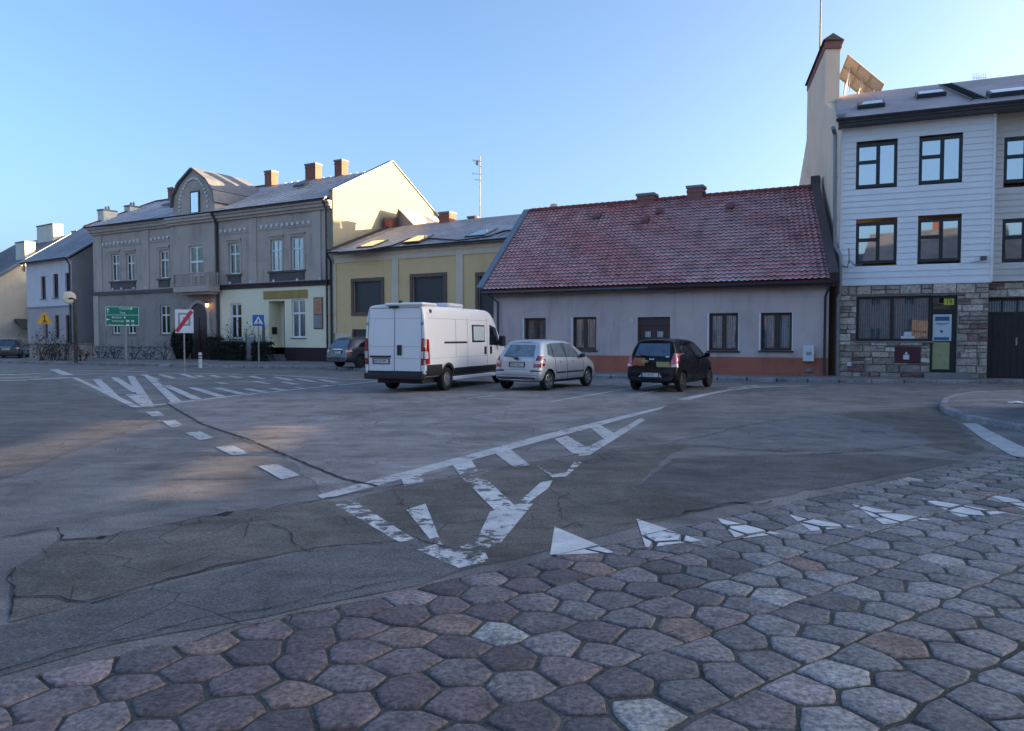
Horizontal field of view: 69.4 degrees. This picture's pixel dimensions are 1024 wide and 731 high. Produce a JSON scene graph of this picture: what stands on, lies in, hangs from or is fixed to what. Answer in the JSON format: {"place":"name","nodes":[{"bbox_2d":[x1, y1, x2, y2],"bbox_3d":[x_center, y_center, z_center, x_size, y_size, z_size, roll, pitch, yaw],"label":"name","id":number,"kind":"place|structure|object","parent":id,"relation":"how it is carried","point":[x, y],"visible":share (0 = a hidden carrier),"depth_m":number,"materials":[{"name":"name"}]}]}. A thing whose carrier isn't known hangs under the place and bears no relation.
{"place":"outdoors","nodes":[
{"label":"outdoors","id":0,"kind":"place"},
{"bbox_2d":[0,454,1023,730],"bbox_3d":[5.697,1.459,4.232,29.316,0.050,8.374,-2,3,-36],"label":"paved road","id":1,"kind":"structure","parent":0,"point":[766,708],"depth_m":3.85,"materials":[{"name":"stone"}]},
{"bbox_2d":[550,494,1023,554],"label":"give way marking","id":2,"kind":"object","parent":1,"relation":"on","point":[563,541],"visible":1,"depth_m":6.13,"materials":[{"name":"paint"}]},
{"bbox_2d":[0,362,1023,679],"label":"road","id":3,"kind":"structure","parent":0,"point":[130,488],"depth_m":9.59,"materials":[{"name":"grey asphalt"}]},
{"bbox_2d":[0,339,28,357],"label":"black estate car","id":4,"kind":"object","parent":3,"relation":"on","point":[10,347],"visible":0.88,"depth_m":52.13,"materials":[{"name":"metal"}]},
{"bbox_2d":[0,223,70,344],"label":"cream house","id":5,"kind":"structure","parent":3,"relation":"on","point":[13,305],"depth_m":69.19,"materials":[{"name":"paint"}]},
{"bbox_2d":[18,227,97,355],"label":"pale house","id":6,"kind":"structure","parent":3,"relation":"on","point":[56,271],"depth_m":59.68,"materials":[{"name":"white paint"}]},
{"bbox_2d":[40,277,45,299],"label":"window","id":7,"kind":"structure","parent":6,"relation":"in","point":[43,278],"depth_m":61.24,"materials":[{"name":"black glass"}]},
{"bbox_2d":[52,274,58,298],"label":"window","id":8,"kind":"structure","parent":6,"relation":"in","point":[55,275],"depth_m":59.94,"materials":[{"name":"black glass"}]},
{"bbox_2d":[56,315,58,337],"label":"window","id":9,"kind":"structure","parent":6,"relation":"in","point":[57,316],"depth_m":60.04,"materials":[{"name":"black glass"}]},
{"bbox_2d":[67,273,68,290],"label":"window","id":10,"kind":"structure","parent":6,"relation":"in","point":[67,273],"depth_m":58.79,"materials":[{"name":"black glass"}]},
{"bbox_2d":[67,315,69,342],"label":"window","id":11,"kind":"structure","parent":6,"relation":"in","point":[68,316],"depth_m":58.96,"materials":[{"name":"black glass"}]},
{"bbox_2d":[0,380,159,479],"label":"asphalt patch","id":12,"kind":"object","parent":3,"relation":"on","point":[41,421],"visible":1,"depth_m":13.99,"materials":[{"name":"grey asphalt"}]},
{"bbox_2d":[175,310,193,371],"bbox_3d":[-15.051,-1.137,33.993,0.806,2.863,0.115,0,2,-10],"label":"zone end sign","id":13,"kind":"object","parent":3,"relation":"on","point":[184,323],"visible":1,"depth_m":33.92,"materials":[{"name":"white metal"}]},
{"bbox_2d":[1,369,377,406],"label":"road marking","id":14,"kind":"object","parent":3,"relation":"on","point":[136,387],"visible":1,"depth_m":22.94,"materials":[{"name":"paint"}]},
{"bbox_2d":[198,352,201,367],"bbox_3d":[-16.184,-0.278,38.365,0.190,0.810,0.185,0,2,0],"label":"bollard","id":15,"kind":"object","parent":3,"relation":"on","point":[200,359],"visible":0.98,"depth_m":38.30,"materials":[{"name":"white plastic"}]},
{"bbox_2d":[9,501,413,621],"bbox_3d":[-2.307,1.377,5.723,2.807,0.001,1.792,-2,3,-40],"label":"asphalt patch","id":16,"kind":"object","parent":3,"relation":"on","point":[86,569],"visible":1,"depth_m":5.56,"materials":[{"name":"grey asphalt"}]},
{"bbox_2d":[146,411,298,478],"bbox_3d":[-5.136,1.129,12.101,0.341,0.003,9.233,-2,3,-35],"label":"road marking","id":17,"kind":"object","parent":3,"relation":"on","point":[280,471],"visible":1,"depth_m":10.29,"materials":[{"name":"paint"}]},
{"bbox_2d":[218,511,231,515],"bbox_3d":[-2.583,1.335,6.670,0.089,0.001,0.154,1,2,14],"label":"pothole","id":18,"kind":"object","parent":3,"relation":"on","point":[226,513],"visible":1,"depth_m":6.67,"materials":[{"name":"grey asphalt"}]},
{"bbox_2d":[0,541,484,675],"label":"asphalt patch","id":19,"kind":"object","parent":3,"relation":"on","point":[319,574],"visible":1,"depth_m":4.53,"materials":[{"name":"grey asphalt"}]},
{"bbox_2d":[82,159,438,361],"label":"tenement house","id":20,"kind":"structure","parent":3,"relation":"on","point":[207,247],"depth_m":49.46,"materials":[{"name":"grey paint"}]},
{"bbox_2d":[110,326,119,334],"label":"window","id":21,"kind":"structure","parent":20,"relation":"in","point":[116,328],"depth_m":55.67,"materials":[{"name":"white glass"}]},
{"bbox_2d":[113,254,118,280],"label":"window","id":22,"kind":"structure","parent":20,"relation":"in","point":[115,257],"depth_m":55.46,"materials":[{"name":"white glass"}]},
{"bbox_2d":[127,254,134,279],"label":"window","id":23,"kind":"structure","parent":20,"relation":"in","point":[131,270],"depth_m":54.60,"materials":[{"name":"white glass"}]},
{"bbox_2d":[127,326,135,334],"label":"window","id":24,"kind":"structure","parent":20,"relation":"in","point":[132,329],"depth_m":54.69,"materials":[{"name":"white glass"}]},
{"bbox_2d":[158,305,170,334],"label":"window","id":25,"kind":"structure","parent":20,"relation":"in","point":[165,309],"depth_m":52.82,"materials":[{"name":"clear glass"}]},
{"bbox_2d":[161,250,168,277],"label":"window","id":26,"kind":"structure","parent":20,"relation":"in","point":[164,254],"depth_m":52.70,"materials":[{"name":"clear glass"}]},
{"bbox_2d":[190,245,202,285],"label":"window","id":27,"kind":"structure","parent":20,"relation":"in","point":[196,252],"depth_m":50.65,"materials":[{"name":"white glass"}]},
{"bbox_2d":[191,303,207,358],"bbox_3d":[-21.355,-2.354,50.468,1.821,3.791,0.020,1,3,29],"label":"portal door","id":28,"kind":"structure","parent":20,"relation":"in","point":[198,309],"depth_m":50.43,"materials":[{"name":"brown wood"}]},
{"bbox_2d":[230,243,239,273],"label":"window","id":29,"kind":"structure","parent":20,"relation":"in","point":[234,248],"depth_m":49.08,"materials":[{"name":"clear glass"}]},
{"bbox_2d":[230,303,242,339],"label":"window","id":30,"kind":"structure","parent":20,"relation":"in","point":[235,307],"depth_m":49.11,"materials":[{"name":"clear glass"}]},
{"bbox_2d":[272,239,281,270],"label":"window","id":31,"kind":"structure","parent":20,"relation":"in","point":[276,244],"depth_m":47.20,"materials":[{"name":"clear glass"}]},
{"bbox_2d":[284,303,284,350],"bbox_3d":[-14.381,-2.342,47.458,0.599,3.537,0.080,1,3,29],"label":"door","id":32,"kind":"structure","parent":20,"relation":"in","point":[284,303],"depth_m":47.55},
{"bbox_2d":[292,237,302,269],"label":"window","id":33,"kind":"structure","parent":20,"relation":"in","point":[297,243],"depth_m":46.37,"materials":[{"name":"clear glass"}]},
{"bbox_2d":[290,299,305,338],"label":"window","id":34,"kind":"structure","parent":20,"relation":"in","point":[299,304],"depth_m":46.39,"materials":[{"name":"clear glass"}]},
{"bbox_2d":[336,500,487,567],"bbox_3d":[-0.775,1.351,6.286,0.746,0.002,2.452,-1,3,-32],"label":"road marking","id":35,"kind":"object","parent":3,"relation":"on","point":[427,529],"visible":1,"depth_m":6.06,"materials":[{"name":"paint"}]},
{"bbox_2d":[164,379,667,493],"bbox_3d":[-1.542,0.849,19.488,11.312,0.001,21.531,1,2,28],"label":"asphalt patch","id":36,"kind":"object","parent":3,"relation":"on","point":[364,433],"visible":0.87,"depth_m":14.51,"materials":[{"name":"grey asphalt"}]},
{"bbox_2d":[364,300,505,389],"bbox_3d":[-2.178,-0.665,24.029,2.600,2.660,6.447,1,2,22],"label":"white camper van","id":37,"kind":"object","parent":36,"relation":"on","point":[443,346],"visible":0.95,"depth_m":21.44,"materials":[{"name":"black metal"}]},
{"bbox_2d":[495,339,594,389],"bbox_3d":[1.157,-0.080,23.560,1.960,1.527,3.860,1,3,34],"label":"silver hatchback","id":38,"kind":"object","parent":36,"relation":"on","point":[546,363],"visible":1,"depth_m":22.33,"materials":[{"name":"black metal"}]},
{"bbox_2d":[325,208,520,343],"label":"ochre house","id":39,"kind":"structure","parent":3,"relation":"on","point":[447,257],"depth_m":41.93,"materials":[{"name":"paint"}]},
{"bbox_2d":[354,330,365,336],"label":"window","id":40,"kind":"structure","parent":39,"relation":"in","point":[357,333],"depth_m":43.55,"materials":[{"name":"black glass"}]},
{"bbox_2d":[351,277,383,315],"bbox_3d":[-8.378,-4.002,43.035,2.520,2.187,0.190,1,3,31],"label":"window","id":41,"kind":"structure","parent":39,"relation":"in","point":[359,310],"depth_m":43.16,"materials":[{"name":"black glass"}]},
{"bbox_2d":[410,272,446,302],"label":"window","id":42,"kind":"structure","parent":39,"relation":"in","point":[442,283],"depth_m":40.77,"materials":[{"name":"black glass"}]},
{"bbox_2d":[472,156,482,217],"bbox_3d":[-2.080,-10.610,44.511,0.723,4.026,0.678,0,2,0],"label":"tv aerial","id":43,"kind":"object","parent":39,"relation":"attached to","point":[476,161],"visible":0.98,"depth_m":44.58,"materials":[{"name":"grey metal"}]},
{"bbox_2d":[475,272,493,317],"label":"window","id":44,"kind":"structure","parent":39,"relation":"in","point":[489,304],"depth_m":38.97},
{"bbox_2d":[0,390,875,669],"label":"road cracks","id":45,"kind":"object","parent":3,"relation":"on","point":[13,596],"visible":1,"depth_m":6.23,"materials":[{"name":"black asphalt"}]},
{"bbox_2d":[401,460,580,547],"bbox_3d":[-0.477,1.295,7.749,1.799,0.004,4.077,1,2,15],"label":"road marking","id":46,"kind":"object","parent":3,"relation":"on","point":[498,521],"visible":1,"depth_m":7.08,"materials":[{"name":"paint"}]},
{"bbox_2d":[318,406,664,499],"bbox_3d":[0.776,1.125,12.221,0.324,0.001,11.252,1,3,29],"label":"road marking","id":47,"kind":"object","parent":3,"relation":"on","point":[416,471],"visible":1,"depth_m":9.79,"materials":[{"name":"paint"}]},
{"bbox_2d":[340,441,714,564],"bbox_3d":[1.403,1.273,8.454,6.807,0.001,2.885,-2,3,-43],"label":"asphalt patch","id":48,"kind":"object","parent":3,"relation":"on","point":[600,479],"visible":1,"depth_m":7.10,"materials":[{"name":"grey asphalt"}]},
{"bbox_2d":[494,418,644,466],"bbox_3d":[1.328,1.142,11.757,1.239,0.002,5.980,1,3,29],"label":"road marking","id":49,"kind":"object","parent":3,"relation":"on","point":[511,457],"visible":1,"depth_m":10.96,"materials":[{"name":"paint"}]},
{"bbox_2d":[401,383,809,401],"bbox_3d":[3.754,0.756,21.738,13.054,0.007,5.890,-1,3,-31],"label":"road marking","id":50,"kind":"object","parent":3,"relation":"on","point":[704,394],"visible":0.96,"depth_m":21.26,"materials":[{"name":"paint"}]},
{"bbox_2d":[476,175,838,375],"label":"red roofed house","id":51,"kind":"structure","parent":3,"relation":"on","point":[737,282],"depth_m":31.61,"materials":[{"name":"grey paint"}]},
{"bbox_2d":[523,318,545,339],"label":"window","id":52,"kind":"structure","parent":51,"relation":"in","point":[535,328],"depth_m":33.68,"materials":[{"name":"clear glass"}]},
{"bbox_2d":[571,317,597,350],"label":"window","id":53,"kind":"structure","parent":51,"relation":"in","point":[584,327],"depth_m":32.60,"materials":[{"name":"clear glass"}]},
{"bbox_2d":[638,317,669,341],"bbox_3d":[6.008,-0.889,31.171,1.399,2.304,0.080,1,2,27],"label":"door","id":54,"kind":"structure","parent":51,"relation":"in","point":[656,327],"depth_m":31.14,"materials":[{"name":"brown wood"}]},
{"bbox_2d":[706,313,739,351],"bbox_3d":[8.551,-1.326,29.820,1.297,1.570,0.404,1,2,27],"label":"window","id":55,"kind":"structure","parent":51,"relation":"in","point":[724,327],"depth_m":29.90,"materials":[{"name":"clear glass"}]},
{"bbox_2d":[758,312,793,351],"bbox_3d":[10.350,-1.297,28.916,1.300,1.532,0.403,1,2,27],"label":"window","id":56,"kind":"structure","parent":51,"relation":"in","point":[775,329],"depth_m":28.99,"materials":[{"name":"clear glass"}]},
{"bbox_2d":[627,336,712,390],"bbox_3d":[5.002,-0.101,22.990,1.960,1.612,3.555,1,3,33],"label":"black hatchback","id":57,"kind":"object","parent":3,"relation":"on","point":[679,363],"visible":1,"depth_m":21.76,"materials":[{"name":"metal"}]},
{"bbox_2d":[635,454,963,506],"bbox_3d":[3.273,1.246,9.144,4.758,0.001,2.292,-1,3,-33],"label":"asphalt patch","id":58,"kind":"object","parent":3,"relation":"on","point":[710,481],"visible":1,"depth_m":8.66,"materials":[{"name":"grey asphalt"}]},
{"bbox_2d":[675,415,935,450],"bbox_3d":[5.244,1.127,12.223,5.661,0.001,3.180,-2,3,-43],"label":"asphalt patch","id":59,"kind":"object","parent":3,"relation":"on","point":[820,432],"visible":1,"depth_m":11.75,"materials":[{"name":"grey asphalt"}]},
{"bbox_2d":[834,406,984,454],"bbox_3d":[7.194,1.061,13.988,2.242,0.001,8.039,1,2,26],"label":"asphalt patch","id":60,"kind":"object","parent":3,"relation":"on","point":[934,424],"visible":0.94,"depth_m":13.51,"materials":[{"name":"grey asphalt"}]},
{"bbox_2d":[799,33,1023,378],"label":"white clad house","id":61,"kind":"structure","parent":3,"relation":"on","point":[922,189],"depth_m":27.21,"materials":[{"name":"white wood"}]},
{"bbox_2d":[819,0,821,48],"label":"radio mast","id":62,"kind":"object","parent":61,"relation":"on","point":[820,24],"visible":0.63,"depth_m":35.37,"materials":[{"name":"grey metal"}]},
{"bbox_2d":[840,54,883,94],"bbox_3d":[15.542,-12.671,33.510,3.036,2.473,1.064,-1,2,-19],"label":"solar collector","id":63,"kind":"object","parent":61,"relation":"on","point":[856,77],"visible":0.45,"depth_m":33.51,"materials":[{"name":"grey metal"}]},
{"bbox_2d":[855,221,896,263],"bbox_3d":[13.669,-4.602,27.753,1.388,1.524,0.082,1,2,23],"label":"window","id":64,"kind":"structure","parent":61,"relation":"in","point":[876,242],"depth_m":27.72,"materials":[{"name":"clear glass"}]},
{"bbox_2d":[856,141,897,187],"bbox_3d":[13.638,-7.495,27.656,1.388,1.623,0.082,1,2,23],"label":"window","id":65,"kind":"structure","parent":61,"relation":"in","point":[876,163],"depth_m":27.62,"materials":[{"name":"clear glass"}]},
{"bbox_2d":[854,295,933,342],"bbox_3d":[14.277,-1.727,27.690,2.650,1.739,0.370,1,2,23],"label":"window","id":66,"kind":"structure","parent":61,"relation":"in","point":[879,319],"depth_m":27.76,"materials":[{"name":"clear glass"}]},
{"bbox_2d":[917,217,961,261],"bbox_3d":[15.576,-4.572,26.949,1.385,1.561,0.082,1,2,23],"label":"window","id":67,"kind":"structure","parent":61,"relation":"in","point":[939,239],"depth_m":26.92,"materials":[{"name":"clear glass"}]},
{"bbox_2d":[918,135,962,183],"bbox_3d":[15.561,-7.470,26.844,1.381,1.652,0.082,1,2,23],"label":"window","id":68,"kind":"structure","parent":61,"relation":"in","point":[940,158],"depth_m":26.81,"materials":[{"name":"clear glass"}]},
{"bbox_2d":[929,295,956,372],"bbox_3d":[15.792,-1.148,27.070,0.845,2.816,0.154,1,2,23],"label":"door","id":69,"kind":"structure","parent":61,"relation":"in","point":[943,325],"depth_m":27.06,"materials":[{"name":"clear glass"}]},
{"bbox_2d":[976,73,986,79],"bbox_3d":[21.553,-13.194,34.025,0.709,0.520,0.116,0,2,-8],"label":"roof aerial","id":70,"kind":"object","parent":61,"relation":"attached to","point":[983,77],"visible":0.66,"depth_m":34.01,"materials":[{"name":"grey metal"}]},
{"bbox_2d":[987,297,1023,377],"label":"garage door","id":71,"kind":"structure","parent":61,"relation":"in","point":[1005,342],"depth_m":26.71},
{"bbox_2d":[1002,219,1023,261],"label":"window","id":72,"kind":"structure","parent":61,"relation":"in","point":[1012,230],"depth_m":26.44,"materials":[{"name":"clear glass"}]},
{"bbox_2d":[1003,137,1023,182],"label":"window","id":73,"kind":"structure","parent":61,"relation":"in","point":[1013,147],"depth_m":26.35,"materials":[{"name":"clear glass"}]},
{"bbox_2d":[963,423,1023,457],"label":"road marking","id":74,"kind":"object","parent":3,"relation":"on","point":[1004,444],"visible":1,"depth_m":11.40,"materials":[{"name":"paint"}]},
{"bbox_2d":[0,356,1023,383],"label":"sidewalk","id":75,"kind":"structure","parent":0,"point":[830,378],"depth_m":36.35,"materials":[{"name":"concrete"}]},
{"bbox_2d":[15,324,67,360],"bbox_3d":[-29.740,-1.708,46.718,3.130,2.887,2.868,0,2,0],"label":"bare shrub","id":76,"kind":"object","parent":75,"relation":"on","point":[39,351],"visible":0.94,"depth_m":46.72,"materials":[{"name":"brown plant"}]},
{"bbox_2d":[37,312,51,359],"bbox_3d":[-30.096,-1.879,47.633,0.807,3.070,0.159,-1,2,-20],"label":"warning sign","id":77,"kind":"object","parent":75,"relation":"on","point":[44,319],"visible":0.93,"depth_m":47.58,"materials":[{"name":"yellow metal"}]},
{"bbox_2d":[27,325,67,360],"bbox_3d":[-29.347,-1.427,46.849,2.452,2.322,2.506,2,3,40],"label":"bare shrub","id":78,"kind":"object","parent":75,"relation":"on","point":[52,355],"visible":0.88,"depth_m":46.79,"materials":[{"name":"brown plant"}]},
{"bbox_2d":[39,330,80,360],"bbox_3d":[-28.572,-1.351,46.969,2.592,2.130,2.450,-1,2,-18],"label":"bare shrub","id":79,"kind":"object","parent":75,"relation":"on","point":[66,353],"visible":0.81,"depth_m":46.90,"materials":[{"name":"brown plant"}]},
{"bbox_2d":[28,343,92,359],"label":"garden wall","id":80,"kind":"structure","parent":75,"relation":"on","point":[36,357],"depth_m":47.85,"materials":[{"name":"concrete"}]},
{"bbox_2d":[62,291,77,362],"bbox_3d":[-25.695,-2.237,42.965,0.724,4.144,0.235,-2,3,-37],"label":"traffic mirror","id":81,"kind":"object","parent":75,"relation":"on","point":[68,297],"visible":1,"depth_m":43.03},
{"bbox_2d":[65,341,93,360],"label":"bare shrub","id":82,"kind":"object","parent":75,"relation":"on","point":[81,354],"visible":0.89,"depth_m":46.21,"materials":[{"name":"brown plant"}]},
{"bbox_2d":[93,345,111,357],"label":"bare shrub","id":83,"kind":"object","parent":75,"relation":"on","point":[97,352],"visible":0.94,"depth_m":51.48,"materials":[{"name":"brown plant"}]},
{"bbox_2d":[104,344,130,358],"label":"bare shrub","id":84,"kind":"object","parent":75,"relation":"on","point":[114,354],"visible":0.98,"depth_m":50.97,"materials":[{"name":"brown plant"}]},
{"bbox_2d":[105,306,139,363],"bbox_3d":[-21.424,-1.670,40.709,1.698,3.183,0.320,-1,2,-20],"label":"direction sign","id":85,"kind":"object","parent":75,"relation":"on","point":[125,316],"visible":1,"depth_m":40.60,"materials":[{"name":"green metal"}]},
{"bbox_2d":[123,340,141,358],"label":"bare shrub","id":86,"kind":"object","parent":75,"relation":"on","point":[131,354],"visible":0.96,"depth_m":49.77,"materials":[{"name":"brown plant"}]},
{"bbox_2d":[92,346,175,358],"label":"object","id":87,"kind":"structure","parent":75,"relation":"on","point":[171,354],"depth_m":51.13,"materials":[{"name":"concrete"}]},
{"bbox_2d":[138,344,159,358],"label":"bare shrub","id":88,"kind":"object","parent":75,"relation":"on","point":[147,351],"visible":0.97,"depth_m":49.12,"materials":[{"name":"brown plant"}]},
{"bbox_2d":[152,330,178,359],"bbox_3d":[-22.833,-1.425,48.696,2.261,2.153,1.914,1,3,30],"label":"bare shrub","id":89,"kind":"object","parent":75,"relation":"on","point":[165,358],"visible":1,"depth_m":48.53,"materials":[{"name":"brown plant"}]},
{"bbox_2d":[170,329,193,358],"bbox_3d":[-22.333,-1.723,49.978,1.510,2.606,1.522,0,2,0],"label":"conifer","id":90,"kind":"object","parent":75,"relation":"on","point":[176,344],"visible":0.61,"depth_m":49.57,"materials":[{"name":"green plant"}]},
{"bbox_2d":[198,332,216,359],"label":"bare shrub","id":91,"kind":"object","parent":75,"relation":"on","point":[207,345],"visible":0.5,"depth_m":48.35,"materials":[{"name":"brown plant"}]},
{"bbox_2d":[204,336,224,359],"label":"hedge","id":92,"kind":"object","parent":75,"relation":"on","point":[213,345],"visible":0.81,"depth_m":48.49,"materials":[{"name":"green plant"}]},
{"bbox_2d":[202,317,246,358],"bbox_3d":[-18.695,-1.757,47.746,2.810,2.848,3.212,-1,2,-25],"label":"bare shrub","id":93,"kind":"object","parent":75,"relation":"on","point":[221,339],"visible":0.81,"depth_m":47.48,"materials":[{"name":"brown plant"}]},
{"bbox_2d":[208,318,255,359],"bbox_3d":[-17.584,-1.885,47.184,3.258,3.194,3.904,2,3,38],"label":"bare shrub","id":94,"kind":"object","parent":75,"relation":"on","point":[237,336],"visible":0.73,"depth_m":47.07,"materials":[{"name":"brown plant"}]},
{"bbox_2d":[217,338,249,360],"bbox_3d":[-17.767,-0.988,46.954,2.234,1.524,1.184,1,3,29],"label":"hedge","id":95,"kind":"object","parent":75,"relation":"on","point":[235,347],"visible":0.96,"depth_m":46.70,"materials":[{"name":"green plant"}]},
{"bbox_2d":[226,322,274,360],"bbox_3d":[-16.579,-1.638,46.987,3.279,2.673,3.366,0,2,0],"label":"bare shrub","id":96,"kind":"object","parent":75,"relation":"on","point":[245,353],"visible":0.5,"depth_m":46.71,"materials":[{"name":"brown plant"}]},
{"bbox_2d":[245,335,255,359],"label":"garden gate","id":97,"kind":"structure","parent":75,"relation":"on","point":[248,341],"depth_m":46.52,"materials":[{"name":"grey metal"}]},
{"bbox_2d":[252,315,263,366],"bbox_3d":[-12.392,-1.188,36.135,0.535,2.571,0.135,-1,2,-16],"label":"crossing sign","id":98,"kind":"object","parent":75,"relation":"on","point":[258,320],"visible":1,"depth_m":36.09,"materials":[{"name":"blue metal"}]},
{"bbox_2d":[250,340,275,360],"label":"hedge","id":99,"kind":"object","parent":75,"relation":"on","point":[262,347],"visible":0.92,"depth_m":45.50,"materials":[{"name":"green plant"}]},
{"bbox_2d":[262,322,264,358],"bbox_3d":[-15.261,-1.479,45.414,0.160,2.450,0.160,0,2,0],"label":"gate post","id":100,"kind":"object","parent":75,"relation":"on","point":[263,333],"visible":0.52,"depth_m":45.34,"materials":[{"name":"grey metal"}]},
{"bbox_2d":[327,337,365,367],"bbox_3d":[-7.127,-0.699,37.211,2.040,1.486,4.298,2,3,38],"label":"graphite estate car","id":101,"kind":"object","parent":75,"relation":"on","point":[341,352],"visible":0.59,"depth_m":35.60,"materials":[{"name":"grey metal"}]},
{"bbox_2d":[0,0,1023,251],"label":"sky","id":102,"kind":"structure","parent":0,"point":[103,103],"materials":[{"name":"blue"}]},
{"bbox_2d":[939,390,1023,431],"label":"sidewalk","id":103,"kind":"structure","parent":0,"point":[992,405],"depth_m":15.61,"materials":[{"name":"concrete"}]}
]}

